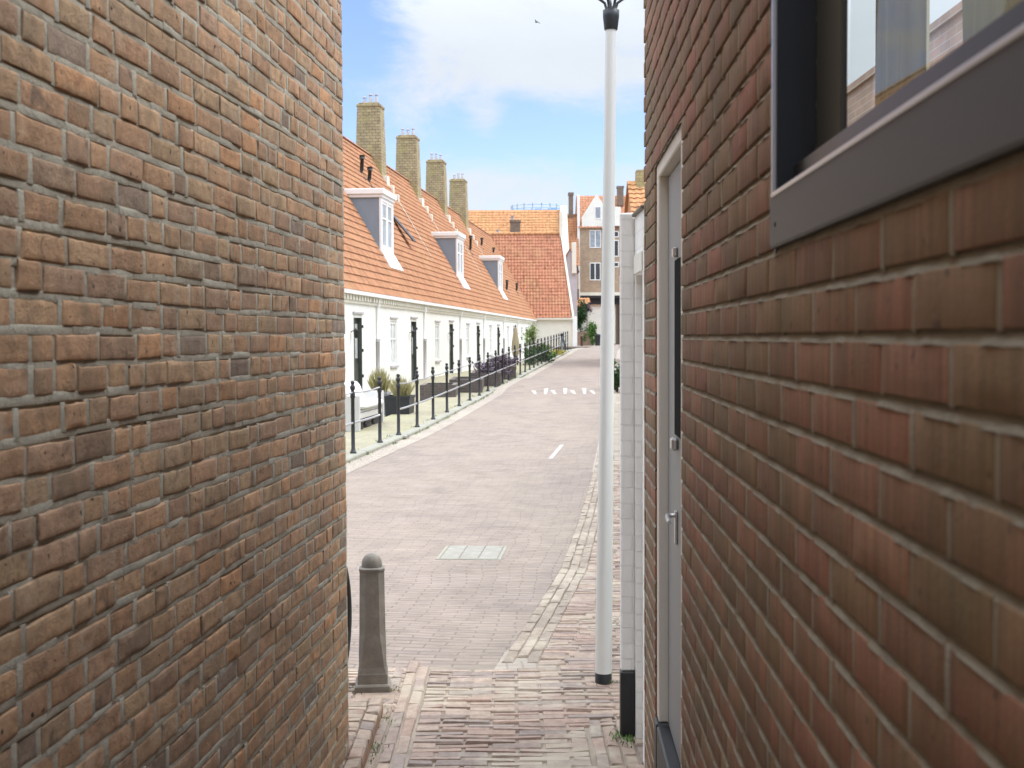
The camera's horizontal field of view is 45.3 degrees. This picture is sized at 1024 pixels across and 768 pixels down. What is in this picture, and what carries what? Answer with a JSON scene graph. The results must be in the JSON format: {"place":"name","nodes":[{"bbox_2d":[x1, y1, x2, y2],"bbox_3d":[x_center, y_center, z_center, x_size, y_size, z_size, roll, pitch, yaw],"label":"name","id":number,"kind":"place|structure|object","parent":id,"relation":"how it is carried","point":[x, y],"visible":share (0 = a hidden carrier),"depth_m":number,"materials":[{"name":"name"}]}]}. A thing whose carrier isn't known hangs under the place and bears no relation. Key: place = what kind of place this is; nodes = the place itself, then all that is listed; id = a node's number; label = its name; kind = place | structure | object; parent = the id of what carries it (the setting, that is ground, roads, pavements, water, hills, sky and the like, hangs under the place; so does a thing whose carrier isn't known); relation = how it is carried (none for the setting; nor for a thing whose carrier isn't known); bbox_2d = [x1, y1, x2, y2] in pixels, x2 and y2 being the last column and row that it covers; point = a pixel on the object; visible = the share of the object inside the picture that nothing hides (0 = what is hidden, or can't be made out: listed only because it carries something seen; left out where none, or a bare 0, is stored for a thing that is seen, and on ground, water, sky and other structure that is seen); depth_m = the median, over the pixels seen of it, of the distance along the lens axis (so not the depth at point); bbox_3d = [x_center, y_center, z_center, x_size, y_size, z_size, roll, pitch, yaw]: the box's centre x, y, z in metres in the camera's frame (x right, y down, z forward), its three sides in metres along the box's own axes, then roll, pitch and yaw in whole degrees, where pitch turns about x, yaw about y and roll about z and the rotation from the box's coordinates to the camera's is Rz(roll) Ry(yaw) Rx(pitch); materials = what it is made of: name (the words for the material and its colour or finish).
{"place":"outdoors","nodes":[
{"label":"outdoors","id":0,"kind":"place"},
{"bbox_2d":[343,160,425,388],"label":"white terraced house","id":1,"kind":"structure","parent":0,"point":[398,302],"depth_m":41.92,"materials":[{"name":"paint"}]},
{"bbox_2d":[390,317,398,367],"bbox_3d":[-3.935,-1.381,40.726,0.160,1.680,1.200,0,2,6],"label":"window","id":2,"kind":"structure","parent":1,"relation":"in","point":[392,324],"depth_m":40.82,"materials":[{"name":"white paint"}]},
{"bbox_2d":[411,321,417,380],"bbox_3d":[-3.601,-1.187,44.349,0.210,2.135,1.045,0,2,6],"label":"door","id":3,"kind":"structure","parent":1,"relation":"in","point":[414,347],"depth_m":44.73,"materials":[{"name":"green paint"}]},
{"bbox_2d":[342,94,460,377],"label":"white terraced house","id":4,"kind":"structure","parent":0,"point":[364,157],"depth_m":50.99,"materials":[{"name":"tile"}]},
{"bbox_2d":[435,320,441,362],"bbox_3d":[-3.013,-1.716,49.449,0.160,1.680,1.200,0,2,6],"label":"window","id":5,"kind":"structure","parent":4,"relation":"in","point":[436,325],"depth_m":49.44,"materials":[{"name":"white paint"}]},
{"bbox_2d":[449,324,453,372],"bbox_3d":[-2.680,-1.522,53.073,0.210,2.135,1.045,0,2,6],"label":"door","id":6,"kind":"structure","parent":4,"relation":"in","point":[451,345],"depth_m":53.46,"materials":[{"name":"green paint"}]},
{"bbox_2d":[386,128,485,372],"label":"white terraced house","id":7,"kind":"structure","parent":0,"point":[445,250],"depth_m":59.78,"materials":[{"name":"tile"}]},
{"bbox_2d":[466,323,470,358],"bbox_3d":[-2.090,-2.050,58.173,0.160,1.680,1.200,0,2,6],"label":"window","id":8,"kind":"structure","parent":7,"relation":"in","point":[467,327],"depth_m":58.47,"materials":[{"name":"white paint"}]},
{"bbox_2d":[477,326,479,365],"bbox_3d":[-1.758,-1.856,61.796,0.210,2.135,1.045,0,2,6],"label":"door","id":9,"kind":"structure","parent":7,"relation":"in","point":[478,327],"depth_m":62.20,"materials":[{"name":"green paint"}]},
{"bbox_2d":[365,360,521,416],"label":"forecourt","id":10,"kind":"structure","parent":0,"point":[440,379],"depth_m":44.85,"materials":[{"name":"beige concrete"}]},
{"bbox_2d":[343,241,374,390],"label":"white terraced house","id":11,"kind":"structure","parent":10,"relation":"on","point":[359,292],"depth_m":35.77,"materials":[{"name":"paint"}]},
{"bbox_2d":[354,318,363,390],"bbox_3d":[-4.524,-0.853,35.626,0.210,2.135,1.045,0,2,6],"label":"door","id":12,"kind":"structure","parent":11,"relation":"in","point":[358,350],"depth_m":36.01,"materials":[{"name":"green paint"}]},
{"bbox_2d":[345,391,383,431],"bbox_3d":[-2.806,0.391,21.369,0.760,0.730,1.960,0,2,6],"label":"garden bench","id":13,"kind":"object","parent":10,"relation":"on","point":[359,415],"visible":0.3,"depth_m":20.40,"materials":[{"name":"white wood"}]},
{"bbox_2d":[360,398,382,408],"bbox_3d":[-2.718,0.345,21.378,0.680,0.140,1.720,0,2,6],"label":"cushion","id":14,"kind":"object","parent":13,"relation":"on","point":[365,403],"visible":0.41,"depth_m":21.14,"materials":[{"name":"white fabric"}]},
{"bbox_2d":[345,381,350,394],"bbox_3d":[-2.859,0.167,20.821,0.200,0.440,0.640,-20,0,6],"label":"cushion","id":15,"kind":"object","parent":14,"relation":"on","point":[347,384],"visible":0.11,"depth_m":20.85,"materials":[{"name":"white fabric"}]},
{"bbox_2d":[348,381,363,398],"bbox_3d":[-2.799,0.151,21.771,0.180,0.400,0.600,-20,0,6],"label":"cushion","id":16,"kind":"object","parent":14,"relation":"on","point":[357,386],"visible":0.3,"depth_m":21.78,"materials":[{"name":"white fabric"}]},
{"bbox_2d":[361,411,371,427],"bbox_3d":[-2.640,0.615,21.353,0.312,0.280,0.440,0,2,6],"label":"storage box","id":17,"kind":"object","parent":10,"relation":"on","point":[367,423],"visible":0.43,"depth_m":21.21,"materials":[{"name":"black plastic"}]},
{"bbox_2d":[369,409,377,424],"bbox_3d":[-2.575,0.591,21.973,0.312,0.280,0.440,0,2,6],"label":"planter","id":18,"kind":"object","parent":10,"relation":"on","point":[374,421],"visible":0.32,"depth_m":21.82,"materials":[{"name":"black plastic"}]},
{"bbox_2d":[367,364,391,414],"bbox_3d":[-2.694,0.097,24.934,0.522,1.048,0.498,0,2,6],"label":"planter","id":19,"kind":"object","parent":10,"relation":"on","point":[372,382],"visible":0.46,"depth_m":24.83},
{"bbox_2d":[384,374,414,416],"bbox_3d":[-2.192,0.203,24.239,0.572,0.884,0.617,0,2,6],"label":"planter","id":20,"kind":"object","parent":10,"relation":"on","point":[406,399],"visible":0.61,"depth_m":23.99,"materials":[{"name":"black plastic"}]},
{"bbox_2d":[420,383,457,400],"bbox_3d":[-1.739,0.244,29.480,0.840,0.500,1.500,0,2,0],"label":"brick planter","id":21,"kind":"object","parent":10,"relation":"on","point":[426,390],"visible":0.63,"depth_m":28.73,"materials":[{"name":"brick"}]},
{"bbox_2d":[345,350,552,454],"bbox_3d":[-0.533,-0.271,36.266,0.974,0.905,56.934,0,2,6],"label":"forecourt edge","id":22,"kind":"object","parent":10,"relation":"on","point":[366,437],"visible":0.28,"depth_m":22.79,"materials":[{"name":"beige concrete"}]},
{"bbox_2d":[388,434,407,437],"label":"concrete slab","id":23,"kind":"structure","parent":22,"relation":"on","point":[404,435],"depth_m":19.44,"materials":[{"name":"grey concrete"}]},
{"bbox_2d":[481,355,524,379],"bbox_3d":[-0.279,-0.369,38.178,1.396,1.055,4.670,0,2,0],"label":"brick planter","id":24,"kind":"object","parent":22,"relation":"on","point":[513,367],"visible":0.09,"depth_m":36.07,"materials":[{"name":"brick"}]},
{"bbox_2d":[489,352,518,377],"bbox_3d":[-0.243,-0.493,34.888,0.939,0.874,1.544,0,2,0],"label":"purple shrub","id":25,"kind":"object","parent":22,"relation":"on","point":[499,361],"visible":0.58,"depth_m":34.83,"materials":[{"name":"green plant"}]},
{"bbox_2d":[511,325,518,355],"bbox_3d":[0.125,-1.029,41.991,0.487,1.980,0.500,0,2,0],"label":"parasol","id":26,"kind":"object","parent":22,"relation":"on","point":[515,339],"visible":0.69,"depth_m":41.91,"materials":[{"name":"beige fabric"}]},
{"bbox_2d":[518,322,538,349],"bbox_3d":[0.672,-1.612,50.085,0.925,1.943,1.661,0,2,0],"label":"slender tree","id":27,"kind":"object","parent":22,"relation":"on","point":[530,332],"visible":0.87,"depth_m":49.86,"materials":[{"name":"green plant"}]},
{"bbox_2d":[522,344,536,364],"bbox_3d":[0.694,-0.887,46.077,0.641,1.263,1.522,0,2,0],"label":"leafy shrub","id":28,"kind":"object","parent":22,"relation":"on","point":[527,356],"visible":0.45,"depth_m":45.80,"materials":[{"name":"green plant"}]},
{"bbox_2d":[527,341,554,362],"bbox_3d":[1.145,-1.182,49.265,1.147,1.269,2.410,0,2,0],"label":"leafy shrub","id":29,"kind":"object","parent":22,"relation":"on","point":[547,353],"visible":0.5,"depth_m":48.89,"materials":[{"name":"green plant"}]},
{"bbox_2d":[542,343,556,358],"bbox_3d":[1.548,-1.333,53.040,0.785,0.943,2.517,0,2,5],"label":"leafy shrub","id":30,"kind":"object","parent":22,"relation":"on","point":[554,356],"visible":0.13,"depth_m":52.78,"materials":[{"name":"green plant"}]},
{"bbox_2d":[552,349,566,354],"bbox_3d":[2.097,-1.441,56.330,0.854,0.379,2.118,0,2,0],"label":"flower clump","id":31,"kind":"object","parent":22,"relation":"on","point":[558,352],"visible":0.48,"depth_m":56.10,"materials":[{"name":"yellow plant"}]},
{"bbox_2d":[449,376,483,392],"bbox_3d":[-1.144,0.130,31.502,0.810,0.570,2.450,0,2,0],"label":"brick planter","id":32,"kind":"object","parent":10,"relation":"on","point":[465,388],"visible":0.4,"depth_m":30.28,"materials":[{"name":"brick"}]},
{"bbox_2d":[471,361,501,385],"bbox_3d":[-0.676,-0.203,34.374,0.905,1.014,3.285,0,2,0],"label":"brick planter","id":33,"kind":"object","parent":10,"relation":"on","point":[483,368],"visible":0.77,"depth_m":32.77,"materials":[{"name":"brick"}]},
{"bbox_2d":[476,226,536,338],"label":"white terraced house","id":34,"kind":"structure","parent":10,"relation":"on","point":[487,237],"depth_m":92.11,"materials":[{"name":"tile"}]},
{"bbox_2d":[421,153,504,362],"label":"white terraced house","id":35,"kind":"structure","parent":0,"point":[434,195],"depth_m":69.32,"materials":[{"name":"tile"}]},
{"bbox_2d":[489,325,492,355],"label":"window","id":36,"kind":"structure","parent":35,"relation":"in","point":[490,354],"depth_m":66.89,"materials":[{"name":"white paint"}]},
{"bbox_2d":[497,327,499,356],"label":"door","id":37,"kind":"structure","parent":35,"relation":"in","point":[498,339],"depth_m":70.90,"materials":[{"name":"green paint"}]},
{"bbox_2d":[346,345,619,667],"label":"road","id":38,"kind":"structure","parent":0,"point":[490,473],"depth_m":11.11,"materials":[{"name":"brick"}]},
{"bbox_2d":[346,351,574,473],"bbox_3d":[0.223,-0.219,36.017,0.292,0.905,56.357,0,2,6],"label":"kerb gutter","id":39,"kind":"object","parent":38,"relation":"on","point":[355,464],"visible":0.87,"depth_m":21.64,"materials":[{"name":"concrete"}]},
{"bbox_2d":[436,546,506,559],"bbox_3d":[-0.293,1.279,9.135,0.471,0.056,0.570,0,2,5],"label":"drain cover","id":40,"kind":"object","parent":38,"relation":"on","point":[472,552],"visible":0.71,"depth_m":9.09,"materials":[{"name":"metal"}]},
{"bbox_2d":[548,445,562,458],"bbox_3d":[0.625,0.943,17.198,0.056,0.001,2.114,0,2,7],"label":"road line","id":41,"kind":"object","parent":38,"relation":"on","point":[555,452],"visible":1,"depth_m":17.01,"materials":[{"name":"white paint"}]},
{"bbox_2d":[494,350,619,670],"bbox_3d":[2.949,-0.204,35.433,0.419,0.912,59.442,0,2,5],"label":"gutter","id":42,"kind":"object","parent":38,"relation":"on","point":[519,663],"visible":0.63,"depth_m":6.46,"materials":[{"name":"stone"}]},
{"bbox_2d":[448,173,518,358],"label":"white terraced house","id":43,"kind":"structure","parent":0,"point":[490,268],"depth_m":77.26,"materials":[{"name":"paint"}]},
{"bbox_2d":[348,387,644,767],"bbox_3d":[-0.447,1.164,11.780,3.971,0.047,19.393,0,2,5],"label":"pavement","id":44,"kind":"structure","parent":0,"point":[572,609],"depth_m":5.44,"materials":[{"name":"brick"}]},
{"bbox_2d":[0,0,348,767],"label":"old brick house","id":45,"kind":"structure","parent":44,"relation":"on","point":[172,480],"depth_m":2.71,"materials":[{"name":"brown brick"}]},
{"bbox_2d":[339,696,382,767],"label":"brick ledge","id":46,"kind":"object","parent":44,"relation":"on","point":[364,716],"visible":0.1,"depth_m":4.85,"materials":[{"name":"beige brick"}]},
{"bbox_2d":[346,564,351,658],"bbox_3d":[-1.434,0.823,4.894,1.500,1.032,0.706,0,2,0],"label":"bicycle","id":47,"kind":"object","parent":46,"relation":"on","point":[349,613],"visible":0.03,"depth_m":5.21,"materials":[{"name":"black rubber"}]},
{"bbox_2d":[355,553,390,693],"bbox_3d":[-0.638,1.106,5.606,0.160,0.672,0.160,0,2,-6],"label":"stone bollard","id":48,"kind":"object","parent":44,"relation":"on","point":[373,677],"visible":0.95,"depth_m":5.55,"materials":[{"name":"grey stone"}]},
{"bbox_2d":[349,351,634,763],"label":"kerb weeds","id":49,"kind":"object","parent":44,"relation":"on","point":[613,737],"visible":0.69,"depth_m":5.11,"materials":[{"name":"green plant"}]},
{"bbox_2d":[595,0,622,684],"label":"street lamp","id":50,"kind":"object","parent":44,"relation":"on","point":[603,637],"visible":0.98,"depth_m":5.62,"materials":[{"name":"white metal"}]},
{"bbox_2d":[614,359,619,391],"bbox_3d":[2.690,-0.188,30.949,0.682,0.899,0.836,1,2,23],"label":"clipped shrub","id":51,"kind":"object","parent":44,"relation":"on","point":[616,381],"visible":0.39,"depth_m":30.94,"materials":[{"name":"green plant"}]},
{"bbox_2d":[620,204,645,765],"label":"white garden wall","id":52,"kind":"structure","parent":44,"relation":"on","point":[632,464],"depth_m":4.86,"materials":[{"name":"paint"}]},
{"bbox_2d":[643,0,1023,767],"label":"brown brick house","id":53,"kind":"structure","parent":44,"relation":"on","point":[835,442],"depth_m":1.49,"materials":[{"name":"brick"}]},
{"bbox_2d":[657,116,685,766],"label":"door","id":54,"kind":"structure","parent":53,"relation":"in","point":[669,171],"depth_m":3.89,"materials":[{"name":"beige paint"}]},
{"bbox_2d":[770,0,1023,254],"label":"window","id":55,"kind":"structure","parent":53,"relation":"in","point":[964,113],"depth_m":1.27,"materials":[{"name":"grey metal"}]},
{"bbox_2d":[875,0,929,106],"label":"curtain","id":56,"kind":"object","parent":53,"relation":"hanging from","point":[902,38],"visible":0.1,"depth_m":3.12,"materials":[{"name":"beige blue-grey sheer fabric"}]},
{"bbox_2d":[962,0,1021,42],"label":"curtain","id":57,"kind":"object","parent":53,"relation":"hanging from","point":[978,16],"depth_m":2.56,"materials":[{"name":"beige fabric"}]},
{"bbox_2d":[847,1,962,126],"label":"brick outbuilding","id":58,"kind":"structure","parent":44,"relation":"on","point":[946,33],"depth_m":8.70,"materials":[{"name":"beige brick"}]},
{"bbox_2d":[469,221,530,360],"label":"white terraced house","id":59,"kind":"structure","parent":0,"point":[523,321],"depth_m":84.85,"materials":[{"name":"tile"}]},
{"bbox_2d":[468,205,568,254],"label":"orange roofed house","id":60,"kind":"structure","parent":0,"point":[525,221],"depth_m":117.35,"materials":[{"name":"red tile"}]},
{"bbox_2d":[566,242,578,315],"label":"grey gabled house","id":61,"kind":"structure","parent":0,"point":[573,270],"depth_m":103.72,"materials":[{"name":"beige paint"}]},
{"bbox_2d":[542,344,619,347],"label":"pavement","id":62,"kind":"structure","parent":0,"point":[582,346],"depth_m":92.66,"materials":[{"name":"brick"}]},
{"bbox_2d":[487,211,576,349],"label":"end wing house","id":63,"kind":"structure","parent":62,"relation":"on","point":[536,263],"depth_m":95.87,"materials":[{"name":"orange tile"}]},
{"bbox_2d":[567,192,579,288],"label":"orange brick house","id":64,"kind":"structure","parent":62,"relation":"on","point":[572,225],"depth_m":118.25,"materials":[{"name":"orange brick"}]},
{"bbox_2d":[580,335,582,345],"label":"brown bollard","id":65,"kind":"object","parent":62,"relation":"on","point":[581,340],"visible":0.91,"depth_m":97.86,"materials":[{"name":"paint"}]},
{"bbox_2d":[577,299,590,331],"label":"climbing plant","id":66,"kind":"object","parent":62,"relation":"on","point":[581,315],"visible":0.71,"depth_m":104.78,"materials":[{"name":"green plant"}]},
{"bbox_2d":[577,289,590,331],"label":"outhouse","id":67,"kind":"structure","parent":62,"relation":"on","point":[586,300],"depth_m":108.21,"materials":[{"name":"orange paint"}]},
{"bbox_2d":[577,332,591,345],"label":"brick wall","id":68,"kind":"structure","parent":62,"relation":"on","point":[587,342],"depth_m":103.73,"materials":[{"name":"brown brick"}]},
{"bbox_2d":[583,302,593,328],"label":"purple tree","id":69,"kind":"object","parent":62,"relation":"on","point":[589,308],"visible":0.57,"depth_m":106.70,"materials":[{"name":"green plant"}]},
{"bbox_2d":[583,317,597,345],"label":"street shrub","id":70,"kind":"object","parent":62,"relation":"on","point":[592,332],"visible":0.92,"depth_m":102.71,"materials":[{"name":"green plant"}]},
{"bbox_2d":[594,334,600,345],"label":"waste bin","id":71,"kind":"object","parent":62,"relation":"on","point":[597,339],"visible":0.98,"depth_m":101.25,"materials":[{"name":"grey metal"}]},
{"bbox_2d":[341,0,961,213],"label":"sky","id":72,"kind":"structure","parent":0,"point":[512,103],"materials":[{"name":"blue"}]},
{"bbox_3d":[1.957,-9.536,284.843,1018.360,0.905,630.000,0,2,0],"label":"ground","id":73,"kind":"structure","parent":0,"visible":0},
{"bbox_2d":[346,349,571,462],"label":"kerb","id":74,"kind":"structure","parent":73,"relation":"on","point":[385,443],"depth_m":21.46,"materials":[{"name":"stone"}]},
{"bbox_2d":[346,377,382,453],"bbox_3d":[-2.218,0.471,15.739,0.090,0.980,4.938,0,2,6],"label":"iron railing","id":75,"kind":"object","parent":74,"relation":"on","point":[352,397],"visible":0.52,"depth_m":16.62,"materials":[{"name":"metal"}]},
{"bbox_2d":[396,331,567,434],"bbox_3d":[0.518,-0.944,41.094,0.090,1.863,43.541,0,2,6],"label":"iron railing","id":76,"kind":"object","parent":74,"relation":"on","point":[433,375],"visible":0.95,"depth_m":28.88,"materials":[{"name":"metal"}]},
{"bbox_2d":[560,333,564,352],"bbox_3d":[2.409,-1.962,57.919,0.371,1.032,1.776,0,2,7],"label":"bicycle","id":77,"kind":"object","parent":74,"relation":"on","point":[562,341],"visible":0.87,"depth_m":57.65,"materials":[{"name":"black metal"}]},
{"bbox_2d":[511,203,560,209],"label":"lookout platform","id":78,"kind":"structure","parent":73,"relation":"on","point":[541,207],"depth_m":135.49,"materials":[{"name":"grey metal"}]},
{"bbox_2d":[575,186,625,343],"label":"gatehouse","id":79,"kind":"object","parent":73,"relation":"on","point":[589,211],"visible":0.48,"depth_m":117.63,"materials":[{"name":"beige brick"}]},
{"bbox_2d":[590,230,600,247],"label":"window","id":80,"kind":"structure","parent":79,"relation":"in","point":[595,237],"depth_m":117.51,"materials":[{"name":"white glass"}]},
{"bbox_2d":[590,263,600,279],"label":"window","id":81,"kind":"structure","parent":79,"relation":"in","point":[594,275],"depth_m":117.63,"materials":[{"name":"white paint"}]},
{"bbox_2d":[595,206,600,218],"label":"window","id":82,"kind":"structure","parent":79,"relation":"in","point":[597,208],"depth_m":117.31,"materials":[{"name":"white glass"}]},
{"bbox_2d":[615,240,618,256],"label":"window","id":83,"kind":"structure","parent":79,"relation":"in","point":[616,241],"depth_m":117.54,"materials":[{"name":"white paint"}]},
{"bbox_2d":[590,304,614,343],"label":"pale house","id":84,"kind":"structure","parent":73,"relation":"on","point":[596,315],"depth_m":133.82,"materials":[{"name":"white paint"}]},
{"bbox_2d":[619,170,645,275],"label":"orange house","id":85,"kind":"structure","parent":73,"relation":"on","point":[635,199],"depth_m":48.02,"materials":[{"name":"orange tile"}]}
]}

